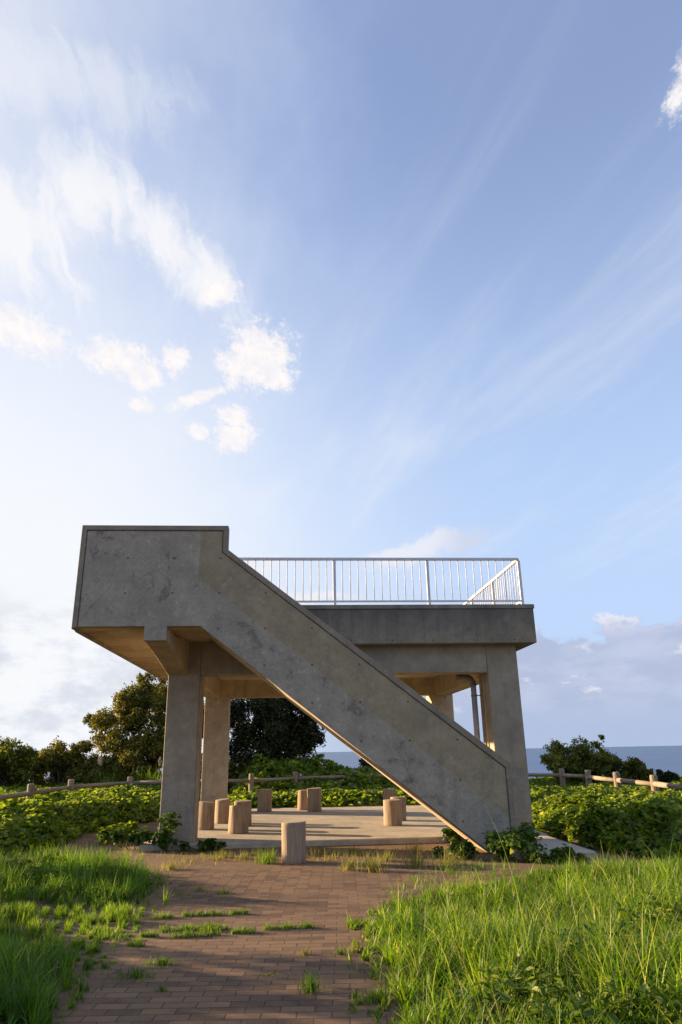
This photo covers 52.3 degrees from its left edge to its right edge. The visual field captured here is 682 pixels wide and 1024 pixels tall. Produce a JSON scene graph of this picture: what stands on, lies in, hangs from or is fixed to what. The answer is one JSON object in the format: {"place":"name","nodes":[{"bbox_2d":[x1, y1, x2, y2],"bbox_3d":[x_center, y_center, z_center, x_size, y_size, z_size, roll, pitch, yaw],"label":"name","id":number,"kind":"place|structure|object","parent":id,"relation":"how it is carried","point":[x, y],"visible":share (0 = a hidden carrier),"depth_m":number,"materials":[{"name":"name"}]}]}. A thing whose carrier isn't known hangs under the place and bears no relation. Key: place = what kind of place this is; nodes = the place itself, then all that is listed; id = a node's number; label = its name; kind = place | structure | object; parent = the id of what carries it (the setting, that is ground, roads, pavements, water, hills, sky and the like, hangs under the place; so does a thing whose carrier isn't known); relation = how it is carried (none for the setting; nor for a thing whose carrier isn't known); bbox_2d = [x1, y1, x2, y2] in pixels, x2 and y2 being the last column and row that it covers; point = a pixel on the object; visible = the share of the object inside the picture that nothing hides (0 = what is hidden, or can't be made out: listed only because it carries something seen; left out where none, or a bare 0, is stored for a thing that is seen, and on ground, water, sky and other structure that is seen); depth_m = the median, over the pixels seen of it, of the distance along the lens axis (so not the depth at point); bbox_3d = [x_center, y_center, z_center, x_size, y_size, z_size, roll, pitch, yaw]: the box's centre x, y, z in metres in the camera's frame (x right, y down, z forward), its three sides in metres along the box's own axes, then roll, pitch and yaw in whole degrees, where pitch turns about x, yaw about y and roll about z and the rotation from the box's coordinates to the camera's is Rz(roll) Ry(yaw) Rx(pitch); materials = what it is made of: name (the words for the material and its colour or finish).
{"place":"outdoors","nodes":[
{"label":"outdoors","id":0,"kind":"place"},
{"bbox_2d":[125,935,146,946],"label":"joint grass","id":1,"kind":"structure","parent":0,"point":[129,943],"depth_m":6.09,"materials":[{"name":"green plant"}]},
{"bbox_2d":[139,929,159,937],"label":"joint grass","id":2,"kind":"structure","parent":0,"point":[147,934],"depth_m":6.39,"materials":[{"name":"green plant"}]},
{"bbox_2d":[152,910,174,918],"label":"joint grass","id":3,"kind":"structure","parent":0,"point":[162,916],"depth_m":7.11,"materials":[{"name":"green plant"}]},
{"bbox_2d":[158,921,221,932],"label":"joint grass","id":4,"kind":"structure","parent":0,"point":[170,929],"depth_m":6.61,"materials":[{"name":"green plant"}]},
{"bbox_2d":[168,927,222,938],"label":"joint grass","id":5,"kind":"structure","parent":0,"point":[190,933],"depth_m":6.38,"materials":[{"name":"green plant"}]},
{"bbox_2d":[180,908,225,916],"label":"joint grass","id":6,"kind":"structure","parent":0,"point":[202,913],"depth_m":7.19,"materials":[{"name":"green plant"}]},
{"bbox_2d":[197,923,229,931],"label":"joint grass","id":7,"kind":"structure","parent":0,"point":[214,928],"depth_m":6.56,"materials":[{"name":"green plant"}]},
{"bbox_2d":[226,907,250,914],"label":"joint grass","id":8,"kind":"structure","parent":0,"point":[237,912],"depth_m":7.23,"materials":[{"name":"green plant"}]},
{"bbox_2d":[230,924,257,934],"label":"joint grass","id":9,"kind":"structure","parent":0,"point":[238,931],"depth_m":6.47,"materials":[{"name":"green plant"}]},
{"bbox_2d":[261,920,314,930],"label":"joint grass","id":10,"kind":"structure","parent":0,"point":[288,926],"depth_m":6.59,"materials":[{"name":"green plant"}]},
{"bbox_2d":[0,840,633,1023],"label":"brick path","id":11,"kind":"structure","parent":0,"point":[218,979],"depth_m":6.11,"materials":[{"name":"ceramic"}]},
{"bbox_2d":[95,820,139,843],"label":"leafy weed","id":12,"kind":"object","parent":11,"relation":"on","point":[133,824],"visible":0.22,"depth_m":13.33,"materials":[{"name":"green plant"}]},
{"bbox_2d":[108,964,153,982],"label":"grass tuft","id":13,"kind":"object","parent":11,"relation":"on","point":[136,972],"visible":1,"depth_m":5.23,"materials":[{"name":"green plant"}]},
{"bbox_2d":[97,823,166,849],"bbox_3d":[-3.662,5.750,12.259,1.280,0.468,0.529,-6,-19,13],"label":"leafy weed","id":14,"kind":"object","parent":11,"relation":"on","point":[137,838],"visible":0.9,"depth_m":12.21,"materials":[{"name":"green plant"}]},
{"bbox_2d":[154,982,168,992],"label":"grass tuft","id":15,"kind":"object","parent":11,"relation":"on","point":[162,989],"visible":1,"depth_m":4.92,"materials":[{"name":"green plant"}]},
{"bbox_2d":[155,885,169,904],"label":"grass tuft","id":16,"kind":"object","parent":11,"relation":"on","point":[165,900],"visible":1,"depth_m":7.77,"materials":[{"name":"green plant"}]},
{"bbox_2d":[140,953,185,969],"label":"grass tuft","id":17,"kind":"object","parent":11,"relation":"on","point":[163,961],"visible":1,"depth_m":5.54,"materials":[{"name":"green plant"}]},
{"bbox_2d":[152,812,182,851],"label":"climbing weed","id":18,"kind":"object","parent":11,"relation":"on","point":[166,833],"visible":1,"depth_m":12.02,"materials":[{"name":"green plant"}]},
{"bbox_2d":[150,858,191,870],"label":"grass tuft","id":19,"kind":"object","parent":11,"relation":"on","point":[170,867],"visible":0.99,"depth_m":10.08,"materials":[{"name":"yellow plant"}]},
{"bbox_2d":[171,889,190,896],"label":"grass tuft","id":20,"kind":"object","parent":11,"relation":"on","point":[180,894],"visible":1,"depth_m":8.19,"materials":[{"name":"green plant"}]},
{"bbox_2d":[191,885,208,891],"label":"grass tuft","id":21,"kind":"object","parent":11,"relation":"on","point":[199,889],"visible":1,"depth_m":8.47,"materials":[{"name":"green plant"}]},
{"bbox_2d":[206,847,240,857],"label":"grass tuft","id":22,"kind":"object","parent":11,"relation":"on","point":[221,852],"visible":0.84,"depth_m":11.15,"materials":[{"name":"green plant"}]},
{"bbox_2d":[217,890,235,894],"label":"grass tuft","id":23,"kind":"object","parent":11,"relation":"on","point":[224,892],"visible":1,"depth_m":8.30,"materials":[{"name":"green plant"}]},
{"bbox_2d":[228,850,257,859],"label":"grass tuft","id":24,"kind":"object","parent":11,"relation":"on","point":[244,857],"visible":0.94,"depth_m":10.94,"materials":[{"name":"plant"}]},
{"bbox_2d":[252,844,282,864],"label":"grass tuft","id":25,"kind":"object","parent":11,"relation":"on","point":[267,859],"visible":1,"depth_m":10.47,"materials":[{"name":"green plant"}]},
{"bbox_2d":[262,970,289,976],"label":"grass tuft","id":26,"kind":"object","parent":11,"relation":"on","point":[269,973],"visible":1,"depth_m":5.25,"materials":[{"name":"green plant"}]},
{"bbox_2d":[281,821,305,863],"bbox_3d":[-0.720,5.045,10.604,0.374,0.578,0.361,1,-20,-9],"label":"log stool","id":27,"kind":"object","parent":11,"relation":"on","point":[293,842],"visible":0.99,"depth_m":10.48,"materials":[{"name":"brown wood"}]},
{"bbox_2d":[300,947,314,956],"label":"grass tuft","id":28,"kind":"object","parent":11,"relation":"on","point":[307,951],"visible":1,"depth_m":5.74,"materials":[{"name":"green plant"}]},
{"bbox_2d":[295,968,331,995],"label":"grass tuft","id":29,"kind":"object","parent":11,"relation":"on","point":[312,986],"visible":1,"depth_m":4.86,"materials":[{"name":"green plant"}]},
{"bbox_2d":[306,843,335,854],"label":"grass tuft","id":30,"kind":"object","parent":11,"relation":"on","point":[321,852],"visible":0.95,"depth_m":11.26,"materials":[{"name":"green plant"}]},
{"bbox_2d":[331,945,350,954],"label":"grass tuft","id":31,"kind":"object","parent":11,"relation":"on","point":[341,952],"visible":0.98,"depth_m":5.73,"materials":[{"name":"green plant"}]},
{"bbox_2d":[335,844,371,855],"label":"grass tuft","id":32,"kind":"object","parent":11,"relation":"on","point":[350,853],"visible":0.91,"depth_m":11.18,"materials":[{"name":"green plant"}]},
{"bbox_2d":[339,941,372,952],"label":"grass tuft","id":33,"kind":"object","parent":11,"relation":"on","point":[355,947],"visible":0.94,"depth_m":5.81,"materials":[{"name":"green plant"}]},
{"bbox_2d":[344,916,368,926],"bbox_3d":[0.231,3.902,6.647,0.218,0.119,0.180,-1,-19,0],"label":"grass tuft","id":34,"kind":"object","parent":11,"relation":"on","point":[362,924],"visible":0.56,"depth_m":6.62,"materials":[{"name":"green plant"}]},
{"bbox_2d":[357,855,383,866],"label":"grass tuft","id":35,"kind":"object","parent":11,"relation":"on","point":[369,861],"visible":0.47,"depth_m":10.18,"materials":[{"name":"plant"}]},
{"bbox_2d":[351,981,393,1005],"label":"grass tuft","id":36,"kind":"object","parent":11,"relation":"on","point":[372,996],"visible":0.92,"depth_m":4.63,"materials":[{"name":"green plant"}]},
{"bbox_2d":[356,852,390,872],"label":"grass tuft","id":37,"kind":"object","parent":11,"relation":"on","point":[372,867],"visible":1,"depth_m":9.62,"materials":[{"name":"plant"}]},
{"bbox_2d":[376,849,398,861],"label":"grass tuft","id":38,"kind":"object","parent":11,"relation":"on","point":[387,857],"visible":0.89,"depth_m":10.48,"materials":[{"name":"yellow plant"}]},
{"bbox_2d":[390,835,432,853],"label":"grass tuft","id":39,"kind":"object","parent":11,"relation":"on","point":[416,847],"visible":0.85,"depth_m":11.33,"materials":[{"name":"green plant"}]},
{"bbox_2d":[392,848,436,868],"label":"grass tuft","id":40,"kind":"object","parent":11,"relation":"on","point":[416,864],"visible":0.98,"depth_m":9.95,"materials":[{"name":"green plant"}]},
{"bbox_2d":[514,822,547,859],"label":"leafy weed","id":41,"kind":"object","parent":11,"relation":"on","point":[528,835],"visible":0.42,"depth_m":10.57,"materials":[{"name":"green plant"}]},
{"bbox_2d":[523,844,587,863],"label":"leafy weed","id":42,"kind":"object","parent":11,"relation":"on","point":[558,854],"visible":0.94,"depth_m":10.04,"materials":[{"name":"green plant"}]},
{"bbox_2d":[0,779,681,1023],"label":"ground","id":43,"kind":"structure","parent":0,"point":[84,839],"depth_m":9.47,"materials":[{"name":"green plant"}]},
{"bbox_2d":[0,736,39,786],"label":"shrub","id":44,"kind":"object","parent":43,"relation":"on","point":[18,766],"visible":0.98,"depth_m":24.67,"materials":[{"name":"green plant"}]},
{"bbox_2d":[1,840,61,861],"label":"verge grass","id":45,"kind":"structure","parent":43,"relation":"on","point":[25,854],"depth_m":11.71,"materials":[{"name":"green plant"}]},
{"bbox_2d":[0,925,110,1023],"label":"long grass","id":46,"kind":"structure","parent":43,"relation":"on","point":[32,1003],"depth_m":4.82,"materials":[{"name":"green plant"}]},
{"bbox_2d":[29,750,87,784],"bbox_3d":[-11.007,10.137,26.507,2.786,2.296,2.248,-1,-19,0],"label":"shrub","id":47,"kind":"object","parent":43,"relation":"on","point":[38,774],"visible":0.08,"depth_m":26.13,"materials":[{"name":"green plant"}]},
{"bbox_2d":[32,735,93,784],"bbox_3d":[-10.370,9.729,25.992,2.309,2.630,1.976,-1,-19,0],"label":"shrub","id":48,"kind":"object","parent":43,"relation":"on","point":[53,758],"visible":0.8,"depth_m":25.76,"materials":[{"name":"green plant"}]},
{"bbox_2d":[0,853,155,903],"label":"clover weeds","id":49,"kind":"object","parent":43,"relation":"on","point":[28,860],"visible":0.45,"depth_m":8.62,"materials":[{"name":"green plant"}]},
{"bbox_2d":[0,896,157,963],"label":"short grass","id":50,"kind":"structure","parent":43,"relation":"on","point":[109,912],"depth_m":6.76,"materials":[{"name":"green plant"}]},
{"bbox_2d":[0,841,171,909],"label":"meadow grass","id":51,"kind":"structure","parent":43,"relation":"on","point":[113,884],"depth_m":8.51,"materials":[{"name":"green plant"}]},
{"bbox_2d":[70,750,125,783],"bbox_3d":[-8.819,9.838,25.513,2.505,2.083,1.631,-1,-19,0],"label":"shrub","id":52,"kind":"object","parent":43,"relation":"on","point":[92,766],"visible":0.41,"depth_m":25.27,"materials":[{"name":"green plant"}]},
{"bbox_2d":[10,844,195,872],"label":"sparse grass","id":53,"kind":"structure","parent":43,"relation":"on","point":[117,856],"depth_m":11.32,"materials":[{"name":"green plant"}]},
{"bbox_2d":[81,756,127,783],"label":"pampas grass","id":54,"kind":"object","parent":43,"relation":"on","point":[100,761],"depth_m":23.41,"materials":[{"name":"green plant"}]},
{"bbox_2d":[0,782,228,852],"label":"creeper field","id":55,"kind":"structure","parent":43,"relation":"on","point":[49,818],"depth_m":15.70,"materials":[{"name":"green plant"}]},
{"bbox_2d":[112,748,161,781],"bbox_3d":[-7.237,9.586,25.054,2.240,2.126,2.208,-13,-22,30],"label":"shrub","id":56,"kind":"object","parent":43,"relation":"on","point":[129,759],"visible":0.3,"depth_m":24.85,"materials":[{"name":"green plant"}]},
{"bbox_2d":[82,672,204,770],"bbox_3d":[-7.487,8.699,27.279,5.220,5.393,3.910,-1,-19,0],"label":"evergreen tree","id":57,"kind":"object","parent":43,"relation":"on","point":[133,718],"visible":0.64,"depth_m":26.31,"materials":[{"name":"green plant"}]},
{"bbox_2d":[131,757,161,786],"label":"pampas grass","id":58,"kind":"object","parent":43,"relation":"on","point":[159,761],"depth_m":23.40,"materials":[{"name":"green plant"}]},
{"bbox_2d":[200,753,202,785],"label":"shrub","id":59,"kind":"object","parent":43,"relation":"on","point":[201,768],"depth_m":26.00,"materials":[{"name":"green plant"}]},
{"bbox_2d":[179,838,226,851],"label":"leafy weed","id":60,"kind":"object","parent":43,"relation":"on","point":[209,844],"visible":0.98,"depth_m":11.86,"materials":[{"name":"green plant"}]},
{"bbox_2d":[200,759,249,790],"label":"shrub","id":61,"kind":"object","parent":43,"relation":"on","point":[231,767],"visible":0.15,"depth_m":25.10,"materials":[{"name":"green plant"}]},
{"bbox_2d":[228,698,327,778],"bbox_3d":[-2.758,8.577,26.533,4.780,4.926,4.187,-1,-19,0],"label":"evergreen tree","id":62,"kind":"object","parent":43,"relation":"on","point":[288,732],"visible":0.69,"depth_m":25.87,"materials":[{"name":"green plant"}]},
{"bbox_2d":[299,766,334,779],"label":"pampas grass","id":63,"kind":"object","parent":43,"relation":"on","point":[320,772],"depth_m":23.66,"materials":[{"name":"green plant"}]},
{"bbox_2d":[183,842,494,864],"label":"grass","id":64,"kind":"structure","parent":43,"relation":"on","point":[325,856],"depth_m":11.02,"materials":[{"name":"green plant"}]},
{"bbox_2d":[0,768,681,799],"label":"log fence","id":65,"kind":"object","parent":43,"relation":"on","point":[653,782],"visible":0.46,"depth_m":20.55,"materials":[{"name":"brown wood"}]},
{"bbox_2d":[335,852,363,871],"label":"grass tuft","id":66,"kind":"object","parent":43,"relation":"on","point":[351,866],"visible":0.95,"depth_m":9.76,"materials":[{"name":"plant"}]},
{"bbox_2d":[358,758,372,767],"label":"shrub","id":67,"kind":"object","parent":43,"relation":"on","point":[363,762],"visible":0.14,"depth_m":25.85,"materials":[{"name":"green plant"}]},
{"bbox_2d":[368,858,531,901],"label":"path edge grass","id":68,"kind":"structure","parent":43,"relation":"on","point":[448,872],"depth_m":9.03,"materials":[{"name":"green plant"}]},
{"bbox_2d":[431,846,475,865],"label":"grass tuft","id":69,"kind":"object","parent":43,"relation":"on","point":[452,860],"visible":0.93,"depth_m":10.05,"materials":[{"name":"plant"}]},
{"bbox_2d":[227,753,681,808],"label":"creeper bank","id":70,"kind":"structure","parent":43,"relation":"on","point":[355,789],"depth_m":22.75,"materials":[{"name":"green plant"}]},
{"bbox_2d":[429,839,479,858],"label":"leafy weed","id":71,"kind":"object","parent":43,"relation":"on","point":[468,852],"visible":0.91,"depth_m":10.57,"materials":[{"name":"green plant"}]},
{"bbox_2d":[482,826,532,861],"bbox_3d":[2.453,4.949,10.310,0.772,0.514,0.564,-9,-20,22],"label":"leafy weed","id":72,"kind":"object","parent":43,"relation":"on","point":[511,842],"visible":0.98,"depth_m":10.25,"materials":[{"name":"green plant"}]},
{"bbox_2d":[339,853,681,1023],"bbox_3d":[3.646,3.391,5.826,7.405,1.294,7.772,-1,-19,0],"label":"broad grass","id":73,"kind":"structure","parent":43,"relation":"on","point":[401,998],"depth_m":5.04,"materials":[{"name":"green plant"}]},
{"bbox_2d":[344,852,681,1023],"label":"tall grass","id":74,"kind":"structure","parent":43,"relation":"on","point":[395,967],"depth_m":5.04,"materials":[{"name":"green plant"}]},
{"bbox_2d":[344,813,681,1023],"bbox_3d":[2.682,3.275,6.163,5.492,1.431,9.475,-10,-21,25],"label":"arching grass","id":75,"kind":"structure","parent":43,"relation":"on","point":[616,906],"depth_m":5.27,"materials":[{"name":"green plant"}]},
{"bbox_2d":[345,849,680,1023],"bbox_3d":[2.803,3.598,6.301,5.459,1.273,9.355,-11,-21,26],"label":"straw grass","id":76,"kind":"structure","parent":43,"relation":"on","point":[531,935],"depth_m":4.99,"materials":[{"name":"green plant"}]},
{"bbox_2d":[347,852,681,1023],"bbox_3d":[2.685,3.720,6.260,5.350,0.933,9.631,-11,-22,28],"label":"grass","id":77,"kind":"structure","parent":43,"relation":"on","point":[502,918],"depth_m":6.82,"materials":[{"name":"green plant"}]},
{"bbox_2d":[421,886,681,1023],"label":"broadleaf weeds","id":78,"kind":"object","parent":43,"relation":"on","point":[588,1010],"visible":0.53,"depth_m":4.13,"materials":[{"name":"green plant"}]},
{"bbox_2d":[511,835,596,859],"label":"paved slab","id":79,"kind":"structure","parent":43,"relation":"on","point":[551,843],"depth_m":11.00,"materials":[{"name":"concrete"}]},
{"bbox_2d":[539,735,629,784],"bbox_3d":[8.290,8.540,23.260,3.294,2.084,1.802,-1,-19,0],"label":"shrub","id":80,"kind":"object","parent":43,"relation":"on","point":[581,758],"visible":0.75,"depth_m":22.97,"materials":[{"name":"green plant"}]},
{"bbox_2d":[559,798,613,843],"bbox_3d":[4.280,5.407,12.122,0.840,0.760,1.648,-1,-19,0],"label":"leafy weed","id":81,"kind":"object","parent":43,"relation":"on","point":[584,820],"visible":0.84,"depth_m":11.91,"materials":[{"name":"green plant"}]},
{"bbox_2d":[530,781,681,859],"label":"creeper thicket","id":82,"kind":"object","parent":43,"relation":"on","point":[632,808],"visible":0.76,"depth_m":11.88,"materials":[{"name":"green plant"}]},
{"bbox_2d":[619,756,653,783],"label":"shrub","id":83,"kind":"object","parent":43,"relation":"on","point":[636,768],"visible":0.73,"depth_m":22.42,"materials":[{"name":"green plant"}]},
{"bbox_2d":[655,769,680,782],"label":"shrub","id":84,"kind":"object","parent":43,"relation":"on","point":[668,776],"visible":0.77,"depth_m":21.98,"materials":[{"name":"green plant"}]},
{"bbox_2d":[0,0,681,756],"label":"sky","id":85,"kind":"structure","parent":0,"point":[300,278],"materials":[{"name":"blue"}]},
{"bbox_2d":[139,805,547,850],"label":"concrete floor","id":86,"kind":"structure","parent":0,"point":[347,825],"depth_m":13.90,"materials":[{"name":"grey concrete"}]},
{"bbox_2d":[198,801,214,829],"bbox_3d":[-2.804,6.321,14.466,0.365,0.547,0.354,17,-26,-41],"label":"log stool","id":87,"kind":"object","parent":86,"relation":"on","point":[206,815],"visible":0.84,"depth_m":14.34,"materials":[{"name":"brown wood"}]},
{"bbox_2d":[214,798,229,823],"bbox_3d":[-2.676,6.760,15.692,0.334,0.509,0.357,11,-23,-34],"label":"log stool","id":88,"kind":"object","parent":86,"relation":"on","point":[222,806],"visible":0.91,"depth_m":15.56,"materials":[{"name":"brown wood"}]},
{"bbox_2d":[228,805,248,833],"bbox_3d":[-2.025,6.060,13.711,0.397,0.524,0.392,3,-20,-12],"label":"log stool","id":89,"kind":"object","parent":86,"relation":"on","point":[238,820],"visible":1,"depth_m":13.57,"materials":[{"name":"brown wood"}]},
{"bbox_2d":[234,800,251,825],"bbox_3d":[-2.134,6.536,15.057,0.401,0.500,0.385,9,-21,-30],"label":"log stool","id":90,"kind":"object","parent":86,"relation":"on","point":[245,802],"visible":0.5,"depth_m":14.98,"materials":[{"name":"brown wood"}]},
{"bbox_2d":[257,789,271,811],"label":"log stool","id":91,"kind":"object","parent":86,"relation":"on","point":[264,803],"visible":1,"depth_m":18.37,"materials":[{"name":"brown wood"}]},
{"bbox_2d":[297,790,306,809],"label":"log stool","id":92,"kind":"object","parent":86,"relation":"on","point":[302,800],"visible":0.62,"depth_m":18.65,"materials":[{"name":"brown wood"}]},
{"bbox_2d":[71,525,536,853],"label":"lookout platform","id":93,"kind":"structure","parent":86,"relation":"on","point":[194,616],"depth_m":12.16,"materials":[{"name":"concrete"}]},
{"bbox_2d":[307,787,321,811],"bbox_3d":[-0.703,7.577,18.285,0.391,0.577,0.401,-10,-21,23],"label":"log stool","id":94,"kind":"object","parent":86,"relation":"on","point":[313,799],"visible":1,"depth_m":18.14,"materials":[{"name":"brown wood"}]},
{"bbox_2d":[383,789,396,799],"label":"log stool","id":95,"kind":"object","parent":86,"relation":"on","point":[388,793],"visible":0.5,"depth_m":17.31,"materials":[{"name":"brown wood"}]},
{"bbox_2d":[383,799,401,825],"bbox_3d":[1.085,6.316,14.588,0.377,0.500,0.380,4,-19,-15],"label":"log stool","id":96,"kind":"object","parent":86,"relation":"on","point":[392,812],"visible":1,"depth_m":14.46,"materials":[{"name":"brown wood"}]},
{"bbox_2d":[390,797,405,820],"bbox_3d":[1.285,6.642,15.533,0.344,0.490,0.348,6,-21,-19],"label":"log stool","id":97,"kind":"object","parent":86,"relation":"on","point":[403,804],"visible":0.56,"depth_m":15.43,"materials":[{"name":"brown wood"}]},
{"bbox_2d":[440,827,461,843],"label":"leafy weed","id":98,"kind":"object","parent":86,"relation":"on","point":[450,833],"visible":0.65,"depth_m":12.38,"materials":[{"name":"green plant"}]},
{"bbox_2d":[29,746,681,780],"bbox_3d":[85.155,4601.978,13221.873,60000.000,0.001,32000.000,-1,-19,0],"label":"sea","id":99,"kind":"structure","parent":0,"point":[664,758],"depth_m":4212.53,"materials":[{"name":"liquid"}]}
]}

